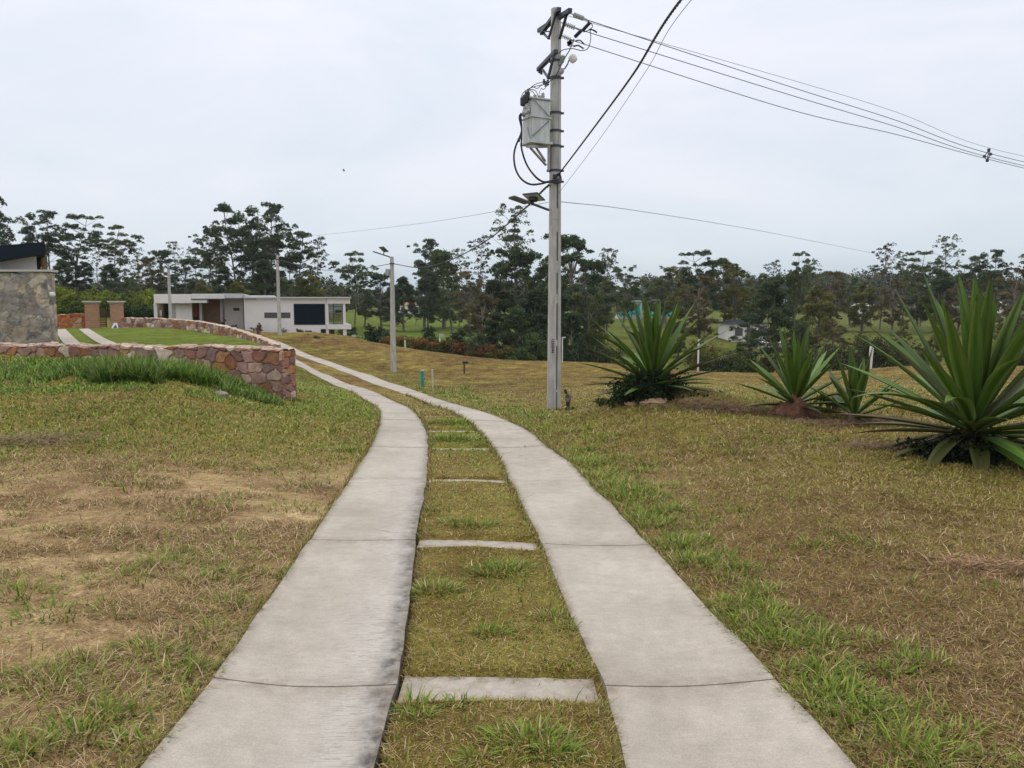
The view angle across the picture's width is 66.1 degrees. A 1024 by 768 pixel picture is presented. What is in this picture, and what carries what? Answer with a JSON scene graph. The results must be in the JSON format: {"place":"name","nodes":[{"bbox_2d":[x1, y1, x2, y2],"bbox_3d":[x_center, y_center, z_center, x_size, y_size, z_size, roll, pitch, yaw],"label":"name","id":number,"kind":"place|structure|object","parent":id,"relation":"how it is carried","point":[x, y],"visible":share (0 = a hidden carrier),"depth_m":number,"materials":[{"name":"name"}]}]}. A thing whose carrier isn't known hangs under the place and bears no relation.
{"place":"outdoors","nodes":[
{"label":"outdoors","id":0,"kind":"place"},
{"bbox_2d":[140,360,428,767],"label":"concrete track","id":1,"kind":"structure","parent":0,"point":[311,673],"depth_m":3.91,"materials":[{"name":"grey concrete"}]},
{"bbox_2d":[0,305,1023,767],"bbox_3d":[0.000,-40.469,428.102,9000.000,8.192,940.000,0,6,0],"label":"ground","id":2,"kind":"structure","parent":0,"point":[334,345],"depth_m":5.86,"materials":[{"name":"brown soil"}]},
{"bbox_2d":[0,196,15,244],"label":"eucalyptus tree","id":3,"kind":"object","parent":2,"relation":"on","point":[3,228],"visible":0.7,"depth_m":117.05,"materials":[{"name":"green plant"}]},
{"bbox_2d":[0,242,58,343],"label":"stone house","id":4,"kind":"structure","parent":2,"relation":"on","point":[28,310],"depth_m":28.87,"materials":[{"name":"grey stone"}]},
{"bbox_2d":[14,209,72,272],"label":"eucalyptus tree","id":5,"kind":"object","parent":2,"relation":"on","point":[46,237],"visible":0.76,"depth_m":127.40,"materials":[{"name":"green plant"}]},
{"bbox_2d":[51,259,76,291],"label":"broadleaf tree","id":6,"kind":"object","parent":2,"relation":"on","point":[60,266],"visible":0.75,"depth_m":120.42,"materials":[{"name":"green plant"}]},
{"bbox_2d":[0,428,141,448],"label":"leaf litter","id":7,"kind":"object","parent":2,"relation":"on","point":[46,437],"visible":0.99,"depth_m":10.04,"materials":[{"name":"brown plant"}]},
{"bbox_2d":[57,313,85,327],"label":"garden wall","id":8,"kind":"structure","parent":2,"relation":"on","point":[75,320],"depth_m":55.23,"materials":[{"name":"stone"}]},
{"bbox_2d":[57,291,92,310],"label":"bush","id":9,"kind":"object","parent":2,"relation":"on","point":[72,300],"visible":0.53,"depth_m":78.75,"materials":[{"name":"green plant"}]},
{"bbox_2d":[54,213,104,288],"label":"eucalyptus tree","id":10,"kind":"object","parent":2,"relation":"on","point":[89,241],"visible":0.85,"depth_m":130.97,"materials":[{"name":"green plant"}]},
{"bbox_2d":[71,261,99,295],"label":"broadleaf tree","id":11,"kind":"object","parent":2,"relation":"on","point":[83,273],"visible":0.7,"depth_m":122.82,"materials":[{"name":"green plant"}]},
{"bbox_2d":[82,301,100,327],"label":"gate pillar","id":12,"kind":"structure","parent":2,"relation":"on","point":[92,317],"depth_m":54.50,"materials":[{"name":"orange brick"}]},
{"bbox_2d":[98,263,123,297],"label":"broadleaf tree","id":13,"kind":"object","parent":2,"relation":"on","point":[109,268],"visible":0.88,"depth_m":120.62,"materials":[{"name":"green plant"}]},
{"bbox_2d":[97,224,144,294],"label":"eucalyptus tree","id":14,"kind":"object","parent":2,"relation":"on","point":[117,243],"visible":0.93,"depth_m":135.23,"materials":[{"name":"green plant"}]},
{"bbox_2d":[0,345,284,411],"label":"tall grass","id":15,"kind":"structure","parent":2,"relation":"on","point":[103,369],"depth_m":14.96,"materials":[{"name":"green plant"}]},
{"bbox_2d":[0,342,296,399],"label":"stone wall","id":16,"kind":"structure","parent":2,"relation":"on","point":[271,369],"depth_m":16.47,"materials":[{"name":"brown stone"}]},
{"bbox_2d":[135,256,166,295],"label":"broadleaf tree","id":17,"kind":"object","parent":2,"relation":"on","point":[144,260],"visible":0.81,"depth_m":124.62,"materials":[{"name":"green plant"}]},
{"bbox_2d":[145,249,176,293],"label":"broadleaf tree","id":18,"kind":"object","parent":2,"relation":"on","point":[164,253],"visible":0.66,"depth_m":132.09,"materials":[{"name":"green plant"}]},
{"bbox_2d":[167,257,202,293],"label":"broadleaf tree","id":19,"kind":"object","parent":2,"relation":"on","point":[186,269],"visible":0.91,"depth_m":123.37,"materials":[{"name":"green plant"}]},
{"bbox_2d":[121,317,280,347],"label":"garden wall","id":20,"kind":"structure","parent":2,"relation":"on","point":[199,326],"depth_m":48.77,"materials":[{"name":"stone"}]},
{"bbox_2d":[188,230,228,287],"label":"eucalyptus tree","id":21,"kind":"object","parent":2,"relation":"on","point":[208,257],"visible":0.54,"depth_m":136.46,"materials":[{"name":"green plant"}]},
{"bbox_2d":[203,202,255,281],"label":"eucalyptus tree","id":22,"kind":"object","parent":2,"relation":"on","point":[224,208],"visible":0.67,"depth_m":128.35,"materials":[{"name":"green plant"}]},
{"bbox_2d":[153,294,350,335],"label":"white house","id":23,"kind":"structure","parent":2,"relation":"on","point":[247,312],"depth_m":69.74,"materials":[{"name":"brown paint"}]},
{"bbox_2d":[294,304,324,324],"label":"window","id":24,"kind":"structure","parent":23,"relation":"in","point":[304,314],"depth_m":69.71,"materials":[{"name":"glass"}]},
{"bbox_2d":[244,258,284,296],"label":"broadleaf tree","id":25,"kind":"object","parent":2,"relation":"on","point":[265,275],"visible":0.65,"depth_m":116.89,"materials":[{"name":"green plant"}]},
{"bbox_2d":[230,201,299,295],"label":"eucalyptus tree","id":26,"kind":"object","parent":2,"relation":"on","point":[265,241],"visible":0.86,"depth_m":122.59,"materials":[{"name":"green plant"}]},
{"bbox_2d":[274,231,322,296],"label":"eucalyptus tree","id":27,"kind":"object","parent":2,"relation":"on","point":[308,252],"visible":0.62,"depth_m":126.40,"materials":[{"name":"green plant"}]},
{"bbox_2d":[292,271,334,321],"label":"broadleaf tree","id":28,"kind":"object","parent":2,"relation":"on","point":[310,289],"visible":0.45,"depth_m":110.30,"materials":[{"name":"green plant"}]},
{"bbox_2d":[328,250,378,326],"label":"eucalyptus tree","id":29,"kind":"object","parent":2,"relation":"on","point":[360,274],"visible":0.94,"depth_m":136.89,"materials":[{"name":"green plant"}]},
{"bbox_2d":[351,283,382,327],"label":"broadleaf tree","id":30,"kind":"object","parent":2,"relation":"on","point":[364,311],"visible":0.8,"depth_m":148.57,"materials":[{"name":"green plant"}]},
{"bbox_2d":[363,272,396,328],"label":"broadleaf tree","id":31,"kind":"object","parent":2,"relation":"on","point":[380,277],"visible":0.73,"depth_m":150.78,"materials":[{"name":"green plant"}]},
{"bbox_2d":[373,246,395,371],"bbox_3d":[-6.424,-3.673,39.714,1.077,6.422,0.512,-4,7,-32],"label":"street lamp","id":32,"kind":"object","parent":2,"relation":"on","point":[389,272],"visible":0.95,"depth_m":39.74,"materials":[{"name":"concrete"}]},
{"bbox_2d":[388,276,418,331],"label":"broadleaf tree","id":33,"kind":"object","parent":2,"relation":"on","point":[406,290],"visible":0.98,"depth_m":147.06,"materials":[{"name":"green plant"}]},
{"bbox_2d":[407,238,440,325],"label":"eucalyptus tree","id":34,"kind":"object","parent":2,"relation":"on","point":[424,252],"visible":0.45,"depth_m":163.11,"materials":[{"name":"green plant"}]},
{"bbox_2d":[407,268,443,329],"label":"broadleaf tree","id":35,"kind":"object","parent":2,"relation":"on","point":[429,280],"visible":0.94,"depth_m":148.11,"materials":[{"name":"green plant"}]},
{"bbox_2d":[416,248,467,328],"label":"broadleaf tree","id":36,"kind":"object","parent":2,"relation":"on","point":[446,270],"visible":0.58,"depth_m":155.04,"materials":[{"name":"green plant"}]},
{"bbox_2d":[436,281,464,332],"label":"broadleaf tree","id":37,"kind":"object","parent":2,"relation":"on","point":[446,311],"visible":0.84,"depth_m":138.66,"materials":[{"name":"green plant"}]},
{"bbox_2d":[450,271,484,324],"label":"broadleaf tree","id":38,"kind":"object","parent":2,"relation":"on","point":[465,275],"visible":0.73,"depth_m":128.65,"materials":[{"name":"green plant"}]},
{"bbox_2d":[460,234,490,304],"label":"eucalyptus tree","id":39,"kind":"object","parent":2,"relation":"on","point":[483,263],"visible":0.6,"depth_m":148.26,"materials":[{"name":"green plant"}]},
{"bbox_2d":[417,540,536,551],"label":"cross beam","id":40,"kind":"structure","parent":2,"relation":"on","point":[501,544],"depth_m":5.85,"materials":[{"name":"concrete"}]},
{"bbox_2d":[459,294,500,349],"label":"broadleaf tree","id":41,"kind":"object","parent":2,"relation":"on","point":[486,299],"visible":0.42,"depth_m":83.52,"materials":[{"name":"green plant"}]},
{"bbox_2d":[468,279,520,344],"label":"broadleaf tree","id":42,"kind":"object","parent":2,"relation":"on","point":[494,286],"visible":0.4,"depth_m":87.46,"materials":[{"name":"green plant"}]},
{"bbox_2d":[397,676,597,704],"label":"cross beam","id":43,"kind":"structure","parent":2,"relation":"on","point":[492,687],"depth_m":3.50,"materials":[{"name":"concrete"}]},
{"bbox_2d":[483,311,514,348],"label":"broadleaf tree","id":44,"kind":"object","parent":2,"relation":"on","point":[495,316],"visible":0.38,"depth_m":73.39,"materials":[{"name":"green plant"}]},
{"bbox_2d":[485,233,523,313],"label":"eucalyptus tree","id":45,"kind":"object","parent":2,"relation":"on","point":[495,266],"visible":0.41,"depth_m":101.97,"materials":[{"name":"green plant"}]},
{"bbox_2d":[496,305,531,350],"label":"broadleaf tree","id":46,"kind":"object","parent":2,"relation":"on","point":[513,319],"visible":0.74,"depth_m":71.10,"materials":[{"name":"green plant"}]},
{"bbox_2d":[486,203,542,344],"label":"eucalyptus tree","id":47,"kind":"object","parent":2,"relation":"on","point":[521,241],"visible":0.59,"depth_m":98.01,"materials":[{"name":"green plant"}]},
{"bbox_2d":[500,248,547,332],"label":"broadleaf tree","id":48,"kind":"object","parent":2,"relation":"on","point":[517,259],"visible":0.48,"depth_m":96.17,"materials":[{"name":"green plant"}]},
{"bbox_2d":[510,289,547,349],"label":"broadleaf tree","id":49,"kind":"object","parent":2,"relation":"on","point":[532,295],"visible":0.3,"depth_m":78.60,"materials":[{"name":"green plant"}]},
{"bbox_2d":[521,332,547,360],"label":"bush","id":50,"kind":"object","parent":2,"relation":"on","point":[540,352],"visible":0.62,"depth_m":63.79,"materials":[{"name":"green plant"}]},
{"bbox_2d":[55,265,1023,311],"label":"distant woodland","id":51,"kind":"object","parent":2,"relation":"on","point":[359,295],"visible":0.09,"depth_m":312.20,"materials":[{"name":"green plant"}]},
{"bbox_2d":[508,7,596,409],"bbox_3d":[0.923,-3.547,16.456,1.564,8.505,2.919,2,6,16],"label":"utility pole","id":52,"kind":"object","parent":2,"relation":"on","point":[541,120],"visible":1,"depth_m":16.45,"materials":[{"name":"concrete"}]},
{"bbox_2d":[557,0,681,175],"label":"service line","id":53,"kind":"object","parent":52,"relation":"attached to","point":[651,43],"visible":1,"depth_m":10.77,"materials":[{"name":"black rubber"}]},
{"bbox_2d":[529,281,586,350],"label":"broadleaf tree","id":54,"kind":"object","parent":2,"relation":"on","point":[564,300],"visible":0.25,"depth_m":79.19,"materials":[{"name":"green plant"}]},
{"bbox_2d":[534,233,610,344],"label":"broadleaf tree","id":55,"kind":"object","parent":2,"relation":"on","point":[572,241],"visible":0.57,"depth_m":90.16,"materials":[{"name":"green plant"}]},
{"bbox_2d":[561,314,589,360],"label":"broadleaf tree","id":56,"kind":"object","parent":2,"relation":"on","point":[575,325],"visible":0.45,"depth_m":73.42,"materials":[{"name":"green plant"}]},
{"bbox_2d":[561,339,602,361],"bbox_3d":[5.226,-2.302,61.988,4.415,2.420,4.199,0,6,0],"label":"bush","id":57,"kind":"object","parent":2,"relation":"on","point":[574,356],"visible":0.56,"depth_m":61.74,"materials":[{"name":"green plant"}]},
{"bbox_2d":[568,290,609,348],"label":"broadleaf tree","id":58,"kind":"object","parent":2,"relation":"on","point":[591,324],"visible":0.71,"depth_m":85.27,"materials":[{"name":"green plant"}]},
{"bbox_2d":[566,259,623,333],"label":"broadleaf tree","id":59,"kind":"object","parent":2,"relation":"on","point":[602,270],"visible":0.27,"depth_m":102.88,"materials":[{"name":"green plant"}]},
{"bbox_2d":[591,247,625,343],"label":"eucalyptus tree","id":60,"kind":"object","parent":2,"relation":"on","point":[613,255],"visible":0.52,"depth_m":111.01,"materials":[{"name":"green plant"}]},
{"bbox_2d":[607,265,640,326],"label":"broadleaf tree","id":61,"kind":"object","parent":2,"relation":"on","point":[632,291],"visible":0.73,"depth_m":148.13,"materials":[{"name":"green plant"}]},
{"bbox_2d":[599,363,708,407],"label":"undergrowth","id":62,"kind":"object","parent":2,"relation":"on","point":[651,389],"visible":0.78,"depth_m":13.62,"materials":[{"name":"green plant"}]},
{"bbox_2d":[581,293,727,402],"bbox_3d":[2.521,-0.471,14.027,2.674,2.341,2.689,2,6,18],"label":"spiky plant","id":63,"kind":"object","parent":2,"relation":"on","point":[656,351],"visible":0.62,"depth_m":13.72,"materials":[{"name":"green plant"}]},
{"bbox_2d":[639,266,681,326],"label":"broadleaf tree","id":64,"kind":"object","parent":2,"relation":"on","point":[658,287],"visible":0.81,"depth_m":148.92,"materials":[{"name":"green plant"}]},
{"bbox_2d":[664,270,702,331],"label":"broadleaf tree","id":65,"kind":"object","parent":2,"relation":"on","point":[678,284],"visible":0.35,"depth_m":133.47,"materials":[{"name":"green plant"}]},
{"bbox_2d":[671,275,722,344],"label":"broadleaf tree","id":66,"kind":"object","parent":2,"relation":"on","point":[700,324],"visible":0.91,"depth_m":102.86,"materials":[{"name":"green plant"}]},
{"bbox_2d":[678,249,723,336],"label":"eucalyptus tree","id":67,"kind":"object","parent":2,"relation":"on","point":[689,280],"visible":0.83,"depth_m":120.88,"materials":[{"name":"green plant"}]},
{"bbox_2d":[680,339,725,370],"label":"bush","id":68,"kind":"object","parent":2,"relation":"on","point":[705,351],"visible":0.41,"depth_m":65.78,"materials":[{"name":"green plant"}]},
{"bbox_2d":[691,349,737,371],"bbox_3d":[14.624,-1.595,56.227,3.739,1.793,3.860,0,6,0],"label":"bush","id":69,"kind":"object","parent":2,"relation":"on","point":[718,365],"visible":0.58,"depth_m":55.71,"materials":[{"name":"green plant"}]},
{"bbox_2d":[644,395,787,416],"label":"leaf litter","id":70,"kind":"object","parent":2,"relation":"on","point":[726,405],"visible":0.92,"depth_m":13.01,"materials":[{"name":"brown plant"}]},
{"bbox_2d":[705,257,747,320],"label":"broadleaf tree","id":71,"kind":"object","parent":2,"relation":"on","point":[718,261],"visible":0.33,"depth_m":143.24,"materials":[{"name":"green plant"}]},
{"bbox_2d":[712,263,756,320],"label":"broadleaf tree","id":72,"kind":"object","parent":2,"relation":"on","point":[734,272],"visible":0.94,"depth_m":122.05,"materials":[{"name":"green plant"}]},
{"bbox_2d":[718,319,767,341],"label":"farmhouse","id":73,"kind":"object","parent":2,"relation":"on","point":[724,327],"visible":0.42,"depth_m":112.87,"materials":[{"name":"white paint"}]},
{"bbox_2d":[719,349,768,372],"bbox_3d":[16.020,-1.498,54.054,3.120,1.780,3.494,-2,6,-23],"label":"bush","id":74,"kind":"object","parent":2,"relation":"on","point":[741,366],"visible":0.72,"depth_m":53.68,"materials":[{"name":"green plant"}]},
{"bbox_2d":[728,313,768,358],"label":"broadleaf tree","id":75,"kind":"object","parent":2,"relation":"on","point":[745,318],"visible":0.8,"depth_m":77.45,"materials":[{"name":"green plant"}]},
{"bbox_2d":[742,275,800,361],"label":"broadleaf tree","id":76,"kind":"object","parent":2,"relation":"on","point":[771,297],"visible":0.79,"depth_m":82.86,"materials":[{"name":"green plant"}]},
{"bbox_2d":[769,393,816,419],"bbox_3d":[4.582,0.389,12.855,0.800,0.479,0.600,0,6,0],"label":"earth mound","id":77,"kind":"object","parent":2,"relation":"on","point":[791,408],"visible":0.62,"depth_m":12.67,"materials":[{"name":"brown soil"}]},
{"bbox_2d":[735,321,855,413],"bbox_3d":[4.669,-0.068,13.086,2.047,1.971,2.147,0,6,0],"label":"spiky plant","id":78,"kind":"object","parent":77,"relation":"on","point":[797,373],"visible":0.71,"depth_m":12.93,"materials":[{"name":"green plant"}]},
{"bbox_2d":[777,273,811,326],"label":"broadleaf tree","id":79,"kind":"object","parent":2,"relation":"on","point":[790,280],"visible":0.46,"depth_m":126.23,"materials":[{"name":"green plant"}]},
{"bbox_2d":[786,251,815,324],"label":"eucalyptus tree","id":80,"kind":"object","parent":2,"relation":"on","point":[797,270],"visible":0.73,"depth_m":123.01,"materials":[{"name":"green plant"}]},
{"bbox_2d":[796,285,843,356],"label":"broadleaf tree","id":81,"kind":"object","parent":2,"relation":"on","point":[810,310],"visible":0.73,"depth_m":95.06,"materials":[{"name":"green plant"}]},
{"bbox_2d":[811,271,849,328],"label":"broadleaf tree","id":82,"kind":"object","parent":2,"relation":"on","point":[838,276],"visible":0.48,"depth_m":136.22,"materials":[{"name":"green plant"}]},
{"bbox_2d":[813,319,852,369],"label":"broadleaf tree","id":83,"kind":"object","parent":2,"relation":"on","point":[833,333],"visible":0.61,"depth_m":73.74,"materials":[{"name":"green plant"}]},
{"bbox_2d":[731,413,936,429],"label":"leaf litter","id":84,"kind":"object","parent":2,"relation":"on","point":[836,424],"visible":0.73,"depth_m":11.90,"materials":[{"name":"brown plant"}]},
{"bbox_2d":[812,343,866,370],"bbox_3d":[26.025,-2.053,62.103,4.550,2.494,4.229,-4,7,-35],"label":"bush","id":85,"kind":"object","parent":2,"relation":"on","point":[840,352],"visible":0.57,"depth_m":61.43,"materials":[{"name":"green plant"}]},
{"bbox_2d":[835,276,861,325],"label":"broadleaf tree","id":86,"kind":"object","parent":2,"relation":"on","point":[848,296],"visible":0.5,"depth_m":158.59,"materials":[{"name":"green plant"}]},
{"bbox_2d":[799,347,907,422],"bbox_3d":[5.364,0.144,12.289,1.420,1.496,1.537,-4,7,-33],"label":"spiky plant","id":87,"kind":"object","parent":2,"relation":"on","point":[857,380],"visible":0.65,"depth_m":12.22,"materials":[{"name":"green plant"}]},
{"bbox_2d":[843,281,880,331],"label":"broadleaf tree","id":88,"kind":"object","parent":2,"relation":"on","point":[860,299],"visible":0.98,"depth_m":133.71,"materials":[{"name":"green plant"}]},
{"bbox_2d":[846,331,895,368],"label":"bush","id":89,"kind":"object","parent":2,"relation":"on","point":[877,357],"visible":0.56,"depth_m":65.46,"materials":[{"name":"green plant"}]},
{"bbox_2d":[864,243,901,329],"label":"eucalyptus tree","id":90,"kind":"object","parent":2,"relation":"on","point":[887,245],"visible":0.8,"depth_m":140.54,"materials":[{"name":"green plant"}]},
{"bbox_2d":[871,281,909,333],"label":"broadleaf tree","id":91,"kind":"object","parent":2,"relation":"on","point":[896,314],"visible":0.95,"depth_m":126.91,"materials":[{"name":"green plant"}]},
{"bbox_2d":[900,281,931,325],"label":"broadleaf tree","id":92,"kind":"object","parent":2,"relation":"on","point":[911,300],"visible":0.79,"depth_m":130.66,"materials":[{"name":"green plant"}]},
{"bbox_2d":[892,250,943,326],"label":"eucalyptus tree","id":93,"kind":"object","parent":2,"relation":"on","point":[921,279],"visible":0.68,"depth_m":149.34,"materials":[{"name":"green plant"}]},
{"bbox_2d":[841,265,1023,470],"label":"spiky plant","id":94,"kind":"object","parent":2,"relation":"on","point":[981,368],"visible":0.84,"depth_m":8.82,"materials":[{"name":"green plant"}]},
{"bbox_2d":[913,268,957,332],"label":"broadleaf tree","id":95,"kind":"object","parent":2,"relation":"on","point":[940,282],"visible":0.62,"depth_m":128.18,"materials":[{"name":"green plant"}]},
{"bbox_2d":[927,234,966,303],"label":"eucalyptus tree","id":96,"kind":"object","parent":2,"relation":"on","point":[946,245],"visible":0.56,"depth_m":138.20,"materials":[{"name":"green plant"}]},
{"bbox_2d":[896,430,1005,465],"bbox_3d":[5.077,0.732,8.861,1.214,0.468,1.069,0,6,0],"label":"weed","id":97,"kind":"object","parent":2,"relation":"on","point":[955,452],"visible":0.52,"depth_m":8.71,"materials":[{"name":"green plant"}]},
{"bbox_2d":[880,541,1023,579],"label":"leaf litter","id":98,"kind":"object","parent":2,"relation":"on","point":[979,561],"visible":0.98,"depth_m":4.89,"materials":[{"name":"brown plant"}]},
{"bbox_2d":[940,280,983,333],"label":"broadleaf tree","id":99,"kind":"object","parent":2,"relation":"on","point":[967,284],"visible":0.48,"depth_m":124.33,"materials":[{"name":"green plant"}]},
{"bbox_2d":[970,249,1014,332],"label":"eucalyptus tree","id":100,"kind":"object","parent":2,"relation":"on","point":[979,267],"visible":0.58,"depth_m":128.76,"materials":[{"name":"green plant"}]},
{"bbox_2d":[983,267,1023,333],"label":"broadleaf tree","id":101,"kind":"object","parent":2,"relation":"on","point":[1005,293],"visible":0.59,"depth_m":103.10,"materials":[{"name":"green plant"}]},
{"bbox_2d":[0,0,1023,304],"label":"sky","id":102,"kind":"structure","parent":0,"point":[147,117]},
{"bbox_2d":[271,339,855,767],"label":"concrete track","id":103,"kind":"structure","parent":0,"point":[685,677],"depth_m":3.94,"materials":[{"name":"grey concrete"}]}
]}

